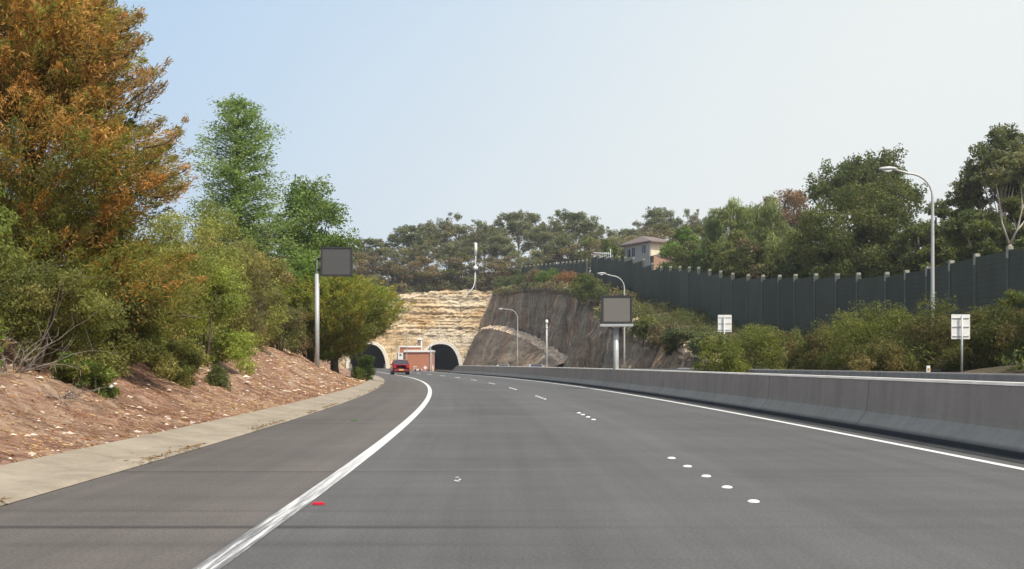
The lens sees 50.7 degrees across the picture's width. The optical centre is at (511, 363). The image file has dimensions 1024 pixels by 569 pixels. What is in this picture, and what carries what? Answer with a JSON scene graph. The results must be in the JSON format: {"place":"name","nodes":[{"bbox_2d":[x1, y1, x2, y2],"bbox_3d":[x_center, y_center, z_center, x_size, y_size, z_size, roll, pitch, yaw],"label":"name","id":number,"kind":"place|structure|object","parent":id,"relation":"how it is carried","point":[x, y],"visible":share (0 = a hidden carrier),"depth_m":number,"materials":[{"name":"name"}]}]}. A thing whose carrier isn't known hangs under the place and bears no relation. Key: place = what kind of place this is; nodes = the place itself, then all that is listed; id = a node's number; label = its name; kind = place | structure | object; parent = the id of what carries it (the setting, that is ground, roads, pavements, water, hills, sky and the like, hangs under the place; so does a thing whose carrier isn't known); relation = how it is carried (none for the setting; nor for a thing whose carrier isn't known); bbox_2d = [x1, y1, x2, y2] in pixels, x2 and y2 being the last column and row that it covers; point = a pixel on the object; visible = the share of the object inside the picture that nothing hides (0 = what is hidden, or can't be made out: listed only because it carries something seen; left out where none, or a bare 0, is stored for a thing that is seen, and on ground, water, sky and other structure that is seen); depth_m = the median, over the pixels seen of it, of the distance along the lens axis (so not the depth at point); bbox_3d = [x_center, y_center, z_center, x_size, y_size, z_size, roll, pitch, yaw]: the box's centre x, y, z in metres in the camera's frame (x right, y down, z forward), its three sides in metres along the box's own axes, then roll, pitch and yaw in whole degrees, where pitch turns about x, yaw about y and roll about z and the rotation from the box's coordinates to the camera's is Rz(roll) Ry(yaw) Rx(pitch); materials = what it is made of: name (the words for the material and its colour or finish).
{"place":"outdoors","nodes":[
{"label":"outdoors","id":0,"kind":"place"},
{"bbox_2d":[0,325,367,464],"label":"hillside","id":1,"kind":"structure","parent":0,"point":[21,403],"depth_m":17.45,"materials":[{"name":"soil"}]},
{"bbox_2d":[0,175,34,366],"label":"shrub","id":2,"kind":"object","parent":1,"relation":"on","point":[14,256],"visible":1,"depth_m":13.79,"materials":[{"name":"green plant"}]},
{"bbox_2d":[0,263,116,375],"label":"dead shrub","id":3,"kind":"object","parent":1,"relation":"on","point":[5,365],"visible":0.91,"depth_m":16.22,"materials":[{"name":"grey plant"}]},
{"bbox_2d":[0,257,133,383],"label":"shrub","id":4,"kind":"object","parent":1,"relation":"on","point":[27,294],"visible":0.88,"depth_m":17.67,"materials":[{"name":"green plant"}]},
{"bbox_2d":[52,351,120,398],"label":"shrub","id":5,"kind":"object","parent":1,"relation":"on","point":[98,375],"visible":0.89,"depth_m":17.04,"materials":[{"name":"green plant"}]},
{"bbox_2d":[24,273,182,382],"bbox_3d":[-7.720,-0.653,20.567,2.831,2.134,2.285,0,0,0],"label":"shrub","id":6,"kind":"object","parent":1,"relation":"on","point":[145,345],"visible":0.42,"depth_m":20.11,"materials":[{"name":"green plant"}]},
{"bbox_2d":[0,0,227,340],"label":"casuarina tree","id":7,"kind":"object","parent":1,"relation":"on","point":[54,87],"visible":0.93,"depth_m":20.16,"materials":[{"name":"orange plant"}]},
{"bbox_2d":[61,231,222,337],"bbox_3d":[-9.510,-2.016,27.462,3.811,3.775,4.123,0,0,0],"label":"shrub","id":8,"kind":"object","parent":1,"relation":"on","point":[203,266],"visible":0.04,"depth_m":27.84,"materials":[{"name":"green plant"}]},
{"bbox_2d":[107,245,212,378],"bbox_3d":[-8.252,-1.120,24.519,2.829,3.247,2.525,0,0,0],"label":"shrub","id":9,"kind":"object","parent":1,"relation":"on","point":[174,334],"visible":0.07,"depth_m":24.44,"materials":[{"name":"green plant"}]},
{"bbox_2d":[153,337,206,388],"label":"shrub","id":10,"kind":"object","parent":1,"relation":"on","point":[184,352],"visible":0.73,"depth_m":23.25,"materials":[{"name":"green plant"}]},
{"bbox_2d":[0,334,363,458],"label":"stones","id":11,"kind":"object","parent":1,"relation":"on","point":[130,397],"visible":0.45,"depth_m":20.42,"materials":[{"name":"beige stone"}]},
{"bbox_2d":[137,200,256,340],"bbox_3d":[-10.725,-2.957,36.137,4.271,4.970,4.290,0,0,25],"label":"shrub","id":12,"kind":"object","parent":1,"relation":"on","point":[227,258],"visible":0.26,"depth_m":35.69,"materials":[{"name":"green plant"}]},
{"bbox_2d":[169,251,263,376],"bbox_3d":[-8.472,-1.361,30.024,2.663,3.596,2.837,0,0,33],"label":"shrub","id":13,"kind":"object","parent":1,"relation":"on","point":[234,348],"visible":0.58,"depth_m":30.07,"materials":[{"name":"green plant"}]},
{"bbox_2d":[202,364,232,390],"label":"shrub","id":14,"kind":"object","parent":1,"relation":"on","point":[218,375],"visible":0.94,"depth_m":24.87,"materials":[{"name":"green plant"}]},
{"bbox_2d":[189,222,274,344],"bbox_3d":[-10.888,-2.936,41.025,3.786,5.104,3.630,0,0,0],"label":"shrub","id":15,"kind":"object","parent":1,"relation":"on","point":[256,277],"visible":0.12,"depth_m":40.67,"materials":[{"name":"green plant"}]},
{"bbox_2d":[176,92,306,270],"bbox_3d":[-14.165,-7.462,55.883,7.009,12.886,6.506,0,0,0],"label":"conifer tree","id":16,"kind":"object","parent":1,"relation":"on","point":[231,173],"visible":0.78,"depth_m":55.45,"materials":[{"name":"green plant"}]},
{"bbox_2d":[217,284,270,339],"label":"bush","id":17,"kind":"object","parent":1,"relation":"on","point":[254,320],"visible":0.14,"depth_m":37.08,"materials":[{"name":"green plant"}]},
{"bbox_2d":[214,235,299,351],"bbox_3d":[-11.237,-2.947,45.753,3.995,5.008,4.289,0,0,18],"label":"shrub","id":18,"kind":"object","parent":1,"relation":"on","point":[259,259],"visible":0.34,"depth_m":45.77,"materials":[{"name":"green plant"}]},
{"bbox_2d":[257,285,313,355],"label":"shrub","id":19,"kind":"object","parent":1,"relation":"on","point":[293,325],"visible":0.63,"depth_m":52.73,"materials":[{"name":"green plant"}]},
{"bbox_2d":[275,249,339,363],"bbox_3d":[-11.599,-3.159,62.123,4.506,6.953,4.521,0,0,0],"label":"shrub","id":20,"kind":"object","parent":1,"relation":"on","point":[310,271],"visible":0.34,"depth_m":61.39,"materials":[{"name":"green plant"}]},
{"bbox_2d":[263,174,363,362],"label":"broadleaf tree","id":21,"kind":"object","parent":1,"relation":"on","point":[303,198],"visible":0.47,"depth_m":65.15,"materials":[{"name":"green plant"}]},
{"bbox_2d":[315,247,352,366],"bbox_3d":[-8.746,-2.290,53.000,1.853,6.780,0.400,0,0,0],"label":"message board","id":22,"kind":"object","parent":1,"relation":"on","point":[336,261],"visible":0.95,"depth_m":52.83,"materials":[{"name":"grey metal"}]},
{"bbox_2d":[264,270,415,372],"bbox_3d":[-10.199,-2.201,61.968,8.605,6.488,8.456,0,0,42],"label":"spreading tree","id":23,"kind":"object","parent":1,"relation":"on","point":[347,334],"visible":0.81,"depth_m":60.48,"materials":[{"name":"green plant"}]},
{"bbox_2d":[338,289,492,367],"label":"cliff","id":24,"kind":"structure","parent":0,"point":[454,317],"depth_m":231.12,"materials":[{"name":"stone"}]},
{"bbox_2d":[375,281,491,296],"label":"hill","id":25,"kind":"structure","parent":0,"point":[400,290],"depth_m":243.05,"materials":[{"name":"green plant"}]},
{"bbox_2d":[349,237,385,268],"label":"gum tree","id":26,"kind":"object","parent":25,"relation":"on","point":[369,250],"visible":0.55,"depth_m":259.29,"materials":[{"name":"green plant"}]},
{"bbox_2d":[353,251,398,277],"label":"scrub tree","id":27,"kind":"object","parent":25,"relation":"on","point":[362,264],"visible":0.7,"depth_m":243.38,"materials":[{"name":"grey plant"}]},
{"bbox_2d":[367,247,415,278],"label":"scrub tree","id":28,"kind":"object","parent":25,"relation":"on","point":[389,252],"visible":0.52,"depth_m":247.74,"materials":[{"name":"green plant"}]},
{"bbox_2d":[382,223,434,273],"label":"gum tree","id":29,"kind":"object","parent":25,"relation":"on","point":[405,238],"visible":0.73,"depth_m":259.33,"materials":[{"name":"green plant"}]},
{"bbox_2d":[389,255,445,289],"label":"scrub tree","id":30,"kind":"object","parent":25,"relation":"on","point":[429,272],"visible":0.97,"depth_m":238.13,"materials":[{"name":"green plant"}]},
{"bbox_2d":[407,233,445,287],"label":"gum tree","id":31,"kind":"object","parent":25,"relation":"on","point":[425,249],"visible":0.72,"depth_m":246.54,"materials":[{"name":"green plant"}]},
{"bbox_2d":[415,212,481,271],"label":"gum tree","id":32,"kind":"object","parent":25,"relation":"on","point":[454,230],"visible":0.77,"depth_m":265.38,"materials":[{"name":"green plant"}]},
{"bbox_2d":[434,252,481,290],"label":"scrub tree","id":33,"kind":"object","parent":25,"relation":"on","point":[458,270],"visible":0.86,"depth_m":240.83,"materials":[{"name":"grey plant"}]},
{"bbox_2d":[437,238,483,290],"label":"gum tree","id":34,"kind":"object","parent":25,"relation":"on","point":[455,248],"visible":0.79,"depth_m":243.56,"materials":[{"name":"green plant"}]},
{"bbox_2d":[457,219,514,271],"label":"gum tree","id":35,"kind":"object","parent":25,"relation":"on","point":[485,230],"visible":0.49,"depth_m":271.94,"materials":[{"name":"green plant"}]},
{"bbox_2d":[468,256,519,288],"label":"scrub tree","id":36,"kind":"object","parent":25,"relation":"on","point":[500,266],"visible":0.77,"depth_m":238.24,"materials":[{"name":"green plant"}]},
{"bbox_2d":[478,233,521,270],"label":"gum tree","id":37,"kind":"object","parent":25,"relation":"on","point":[491,249],"visible":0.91,"depth_m":249.60,"materials":[{"name":"green plant"}]},
{"bbox_2d":[492,209,550,258],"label":"gum tree","id":38,"kind":"object","parent":25,"relation":"on","point":[517,223],"visible":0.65,"depth_m":280.44,"materials":[{"name":"green plant"}]},
{"bbox_2d":[497,249,553,274],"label":"scrub tree","id":39,"kind":"object","parent":25,"relation":"on","point":[528,260],"visible":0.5,"depth_m":238.26,"materials":[{"name":"green plant"}]},
{"bbox_2d":[520,219,574,253],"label":"gum tree","id":40,"kind":"object","parent":25,"relation":"on","point":[547,235],"visible":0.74,"depth_m":260.96,"materials":[{"name":"green plant"}]},
{"bbox_2d":[541,233,580,263],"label":"gum tree","id":41,"kind":"object","parent":25,"relation":"on","point":[561,242],"visible":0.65,"depth_m":242.41,"materials":[{"name":"green plant"}]},
{"bbox_2d":[539,208,605,250],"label":"gum tree","id":42,"kind":"object","parent":25,"relation":"on","point":[585,227],"visible":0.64,"depth_m":273.08,"materials":[{"name":"green plant"}]},
{"bbox_2d":[557,237,602,275],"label":"scrub tree","id":43,"kind":"object","parent":25,"relation":"on","point":[584,255],"visible":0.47,"depth_m":235.85,"materials":[{"name":"green plant"}]},
{"bbox_2d":[625,222,678,240],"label":"scrub tree","id":44,"kind":"object","parent":25,"relation":"on","point":[662,228],"visible":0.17,"depth_m":238.56,"materials":[{"name":"green plant"}]},
{"bbox_2d":[632,206,684,239],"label":"gum tree","id":45,"kind":"object","parent":25,"relation":"on","point":[656,215],"visible":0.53,"depth_m":297.52,"materials":[{"name":"green plant"}]},
{"bbox_2d":[462,328,558,366],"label":"rock bench","id":46,"kind":"object","parent":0,"point":[491,347],"visible":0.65,"depth_m":179.10,"materials":[{"name":"grey stone"}]},
{"bbox_2d":[0,367,1023,568],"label":"road","id":47,"kind":"structure","parent":0,"point":[548,475],"depth_m":8.92,"materials":[{"name":"grey asphalt"}]},
{"bbox_2d":[0,368,383,505],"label":"drain","id":48,"kind":"object","parent":47,"relation":"on","point":[22,480],"visible":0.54,"depth_m":12.76,"materials":[{"name":"concrete"}]},
{"bbox_2d":[193,372,431,568],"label":"edge line","id":49,"kind":"object","parent":47,"relation":"on","point":[224,556],"visible":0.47,"depth_m":8.15,"materials":[{"name":"paint"}]},
{"bbox_2d":[346,341,388,367],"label":"tunnel portal","id":50,"kind":"object","parent":47,"relation":"on","point":[378,352],"visible":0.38,"depth_m":249.38,"materials":[{"name":"concrete"}]},
{"bbox_2d":[428,371,1023,469],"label":"edge line","id":51,"kind":"object","parent":47,"relation":"on","point":[1000,464],"visible":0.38,"depth_m":15.74,"materials":[{"name":"paint"}]},
{"bbox_2d":[448,365,1023,457],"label":"concrete barrier","id":52,"kind":"object","parent":47,"relation":"on","point":[986,416],"visible":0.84,"depth_m":18.53,"materials":[{"name":"grey concrete"}]},
{"bbox_2d":[599,295,632,379],"bbox_3d":[4.424,-0.734,45.920,1.395,4.269,0.680,0,0,0],"label":"message board","id":53,"kind":"object","parent":52,"relation":"on","point":[616,312],"visible":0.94,"depth_m":45.67,"materials":[{"name":"grey metal"}]},
{"bbox_2d":[456,373,1023,463],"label":"gutter","id":54,"kind":"object","parent":47,"relation":"on","point":[981,453],"visible":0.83,"depth_m":17.08,"materials":[{"name":"grey concrete"}]},
{"bbox_2d":[1,0,1023,361],"label":"sky","id":55,"kind":"structure","parent":0,"point":[415,112],"materials":[{"name":"blue"}]},
{"bbox_2d":[481,325,567,363],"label":"rock ledge","id":56,"kind":"object","parent":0,"point":[555,354],"visible":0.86,"depth_m":161.00,"materials":[{"name":"beige stone"}]},
{"bbox_2d":[480,290,695,368],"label":"rock cutting","id":57,"kind":"object","parent":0,"point":[578,336],"visible":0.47,"depth_m":143.74,"materials":[{"name":"grey stone"}]},
{"bbox_2d":[493,285,1023,373],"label":"embankment","id":58,"kind":"structure","parent":0,"point":[589,304],"depth_m":95.25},
{"bbox_2d":[358,271,687,354],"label":"undergrowth","id":59,"kind":"object","parent":58,"relation":"on","point":[404,285],"visible":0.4,"depth_m":234.95,"materials":[{"name":"green plant"}]},
{"bbox_2d":[521,259,587,276],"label":"noise wall","id":60,"kind":"structure","parent":58,"relation":"on","point":[579,267],"depth_m":191.84,"materials":[{"name":"metal"}]},
{"bbox_2d":[572,276,609,303],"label":"slope bush","id":61,"kind":"object","parent":58,"relation":"on","point":[592,290],"visible":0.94,"depth_m":127.17,"materials":[{"name":"green plant"}]},
{"bbox_2d":[629,314,662,346],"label":"slope bush","id":62,"kind":"object","parent":58,"relation":"on","point":[640,327],"visible":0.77,"depth_m":98.96,"materials":[{"name":"green plant"}]},
{"bbox_2d":[619,236,673,269],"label":"house","id":63,"kind":"structure","parent":58,"relation":"on","point":[646,248],"depth_m":189.37,"materials":[{"name":"paint"}]},
{"bbox_2d":[647,321,684,346],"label":"slope bush","id":64,"kind":"object","parent":58,"relation":"on","point":[652,338],"visible":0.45,"depth_m":96.33,"materials":[{"name":"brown plant"}]},
{"bbox_2d":[658,324,698,350],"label":"slope bush","id":65,"kind":"object","parent":58,"relation":"on","point":[672,336],"visible":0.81,"depth_m":91.30,"materials":[{"name":"green plant"}]},
{"bbox_2d":[659,225,704,266],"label":"broadleaf tree","id":66,"kind":"object","parent":58,"relation":"on","point":[682,234],"visible":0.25,"depth_m":149.05,"materials":[{"name":"green plant"}]},
{"bbox_2d":[656,241,717,272],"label":"broadleaf tree","id":67,"kind":"object","parent":58,"relation":"on","point":[691,255],"visible":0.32,"depth_m":136.45,"materials":[{"name":"green plant"}]},
{"bbox_2d":[685,330,727,355],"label":"slope bush","id":68,"kind":"object","parent":58,"relation":"on","point":[693,343],"visible":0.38,"depth_m":83.31,"materials":[{"name":"green plant"}]},
{"bbox_2d":[689,331,751,372],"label":"roadside bush","id":69,"kind":"object","parent":58,"relation":"on","point":[725,356],"visible":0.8,"depth_m":45.54,"materials":[{"name":"green plant"}]},
{"bbox_2d":[697,196,753,272],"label":"willow tree","id":70,"kind":"object","parent":58,"relation":"on","point":[724,219],"visible":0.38,"depth_m":130.66,"materials":[{"name":"green plant"}]},
{"bbox_2d":[703,228,775,277],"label":"broadleaf tree","id":71,"kind":"object","parent":58,"relation":"on","point":[734,234],"visible":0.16,"depth_m":117.12,"materials":[{"name":"green plant"}]},
{"bbox_2d":[723,237,777,279],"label":"broadleaf tree","id":72,"kind":"object","parent":58,"relation":"on","point":[752,254],"visible":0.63,"depth_m":110.82,"materials":[{"name":"green plant"}]},
{"bbox_2d":[721,321,789,369],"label":"roadside bush","id":73,"kind":"object","parent":58,"relation":"on","point":[749,340],"visible":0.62,"depth_m":49.50,"materials":[{"name":"green plant"}]},
{"bbox_2d":[737,194,802,274],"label":"willow tree","id":74,"kind":"object","parent":58,"relation":"on","point":[762,229],"visible":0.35,"depth_m":124.45,"materials":[{"name":"green plant"}]},
{"bbox_2d":[755,188,816,242],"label":"broadleaf tree","id":75,"kind":"object","parent":58,"relation":"on","point":[797,199],"visible":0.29,"depth_m":163.21,"materials":[{"name":"brown plant"}]},
{"bbox_2d":[770,249,802,278],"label":"broadleaf tree","id":76,"kind":"object","parent":58,"relation":"on","point":[789,257],"visible":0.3,"depth_m":99.50,"materials":[{"name":"green plant"}]},
{"bbox_2d":[763,327,818,369],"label":"roadside bush","id":77,"kind":"object","parent":58,"relation":"on","point":[791,345],"visible":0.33,"depth_m":51.74,"materials":[{"name":"green plant"}]},
{"bbox_2d":[591,246,1023,340],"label":"noise wall","id":78,"kind":"structure","parent":58,"relation":"on","point":[977,279],"depth_m":87.21,"materials":[{"name":"metal"}]},
{"bbox_2d":[594,294,1023,371],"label":"ground scrub","id":79,"kind":"object","parent":58,"relation":"on","point":[683,316],"visible":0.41,"depth_m":102.79,"materials":[{"name":"green plant"}]},
{"bbox_2d":[779,242,868,278],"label":"broadleaf tree","id":80,"kind":"object","parent":58,"relation":"on","point":[807,260],"visible":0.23,"depth_m":96.88,"materials":[{"name":"green plant"}]},
{"bbox_2d":[792,319,856,369],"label":"roadside bush","id":81,"kind":"object","parent":58,"relation":"on","point":[811,348],"visible":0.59,"depth_m":49.75,"materials":[{"name":"green plant"}]},
{"bbox_2d":[813,300,887,369],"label":"roadside bush","id":82,"kind":"object","parent":58,"relation":"on","point":[848,328],"visible":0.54,"depth_m":46.41,"materials":[{"name":"green plant"}]},
{"bbox_2d":[776,174,937,278],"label":"broadleaf tree","id":83,"kind":"object","parent":58,"relation":"on","point":[877,225],"visible":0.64,"depth_m":93.56,"materials":[{"name":"green plant"}]},
{"bbox_2d":[802,142,927,233],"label":"gum tree","id":84,"kind":"object","parent":58,"relation":"on","point":[856,170],"visible":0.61,"depth_m":102.24,"materials":[{"name":"green plant"}]},
{"bbox_2d":[839,336,921,371],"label":"roadside bush","id":85,"kind":"object","parent":58,"relation":"on","point":[884,359],"visible":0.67,"depth_m":38.74,"materials":[{"name":"green plant"}]},
{"bbox_2d":[853,298,930,356],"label":"roadside bush","id":86,"kind":"object","parent":58,"relation":"on","point":[891,319],"visible":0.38,"depth_m":44.83,"materials":[{"name":"green plant"}]},
{"bbox_2d":[879,166,934,358],"bbox_3d":[16.860,-4.093,46.000,2.486,8.586,0.400,0,0,0],"label":"street lamp","id":87,"kind":"object","parent":58,"relation":"on","point":[887,169],"visible":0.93,"depth_m":45.95,"materials":[{"name":"metal"}]},
{"bbox_2d":[884,223,947,275],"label":"broadleaf tree","id":88,"kind":"object","parent":58,"relation":"on","point":[903,254],"visible":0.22,"depth_m":87.60,"materials":[{"name":"green plant"}]},
{"bbox_2d":[882,291,972,368],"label":"roadside bush","id":89,"kind":"object","parent":58,"relation":"on","point":[923,334],"visible":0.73,"depth_m":40.65,"materials":[{"name":"green plant"}]},
{"bbox_2d":[907,198,952,255],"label":"broadleaf tree","id":90,"kind":"object","parent":58,"relation":"on","point":[943,206],"visible":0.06,"depth_m":109.48,"materials":[{"name":"green plant"}]},
{"bbox_2d":[915,238,959,270],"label":"broadleaf tree","id":91,"kind":"object","parent":58,"relation":"on","point":[924,259],"visible":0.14,"depth_m":83.61,"materials":[{"name":"green plant"}]},
{"bbox_2d":[951,314,969,371],"bbox_3d":[15.002,-0.466,36.073,0.624,2.332,0.135,0,0,0],"label":"road sign","id":92,"kind":"object","parent":58,"relation":"on","point":[960,326],"visible":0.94,"depth_m":36.13,"materials":[{"name":"white metal"}]},
{"bbox_2d":[931,304,1007,371],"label":"roadside bush","id":93,"kind":"object","parent":58,"relation":"on","point":[955,354],"visible":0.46,"depth_m":38.20,"materials":[{"name":"green plant"}]},
{"bbox_2d":[938,208,1014,265],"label":"broadleaf tree","id":94,"kind":"object","parent":58,"relation":"on","point":[953,232],"visible":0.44,"depth_m":77.58,"materials":[{"name":"green plant"}]},
{"bbox_2d":[944,122,1023,228],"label":"gum tree","id":95,"kind":"object","parent":58,"relation":"on","point":[969,190],"visible":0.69,"depth_m":83.47,"materials":[{"name":"green plant"}]},
{"bbox_2d":[970,296,1023,367],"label":"roadside bush","id":96,"kind":"object","parent":58,"relation":"on","point":[1004,323],"visible":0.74,"depth_m":36.69,"materials":[{"name":"green plant"}]},
{"bbox_2d":[981,149,1023,245],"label":"forked gum","id":97,"kind":"object","parent":58,"relation":"on","point":[1015,160],"visible":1,"depth_m":65.60,"materials":[{"name":"green plant"}]},
{"bbox_2d":[992,195,1023,251],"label":"broadleaf tree","id":98,"kind":"object","parent":58,"relation":"on","point":[1011,206],"visible":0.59,"depth_m":72.18,"materials":[{"name":"green plant"}]},
{"bbox_2d":[997,288,1023,324],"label":"roadside bush","id":99,"kind":"object","parent":58,"relation":"on","point":[1016,299],"visible":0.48,"depth_m":51.64,"materials":[{"name":"green plant"}]},
{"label":"opposite road","id":100,"kind":"structure","parent":0,"visible":0},
{"bbox_2d":[424,341,461,369],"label":"tunnel portal","id":101,"kind":"object","parent":100,"relation":"on","point":[446,356],"visible":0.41,"depth_m":245.32,"materials":[{"name":"concrete"}]},
{"bbox_2d":[609,368,1023,381],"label":"concrete barrier","id":102,"kind":"object","parent":100,"relation":"on","point":[1000,377],"visible":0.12,"depth_m":30.15,"materials":[{"name":"grey concrete"}]},
{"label":"median ground","id":103,"kind":"structure","parent":0,"visible":0},
{"bbox_2d":[397,338,434,370],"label":"brick building","id":104,"kind":"structure","parent":103,"relation":"on","point":[418,356],"depth_m":157.00,"materials":[{"name":"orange brick"}]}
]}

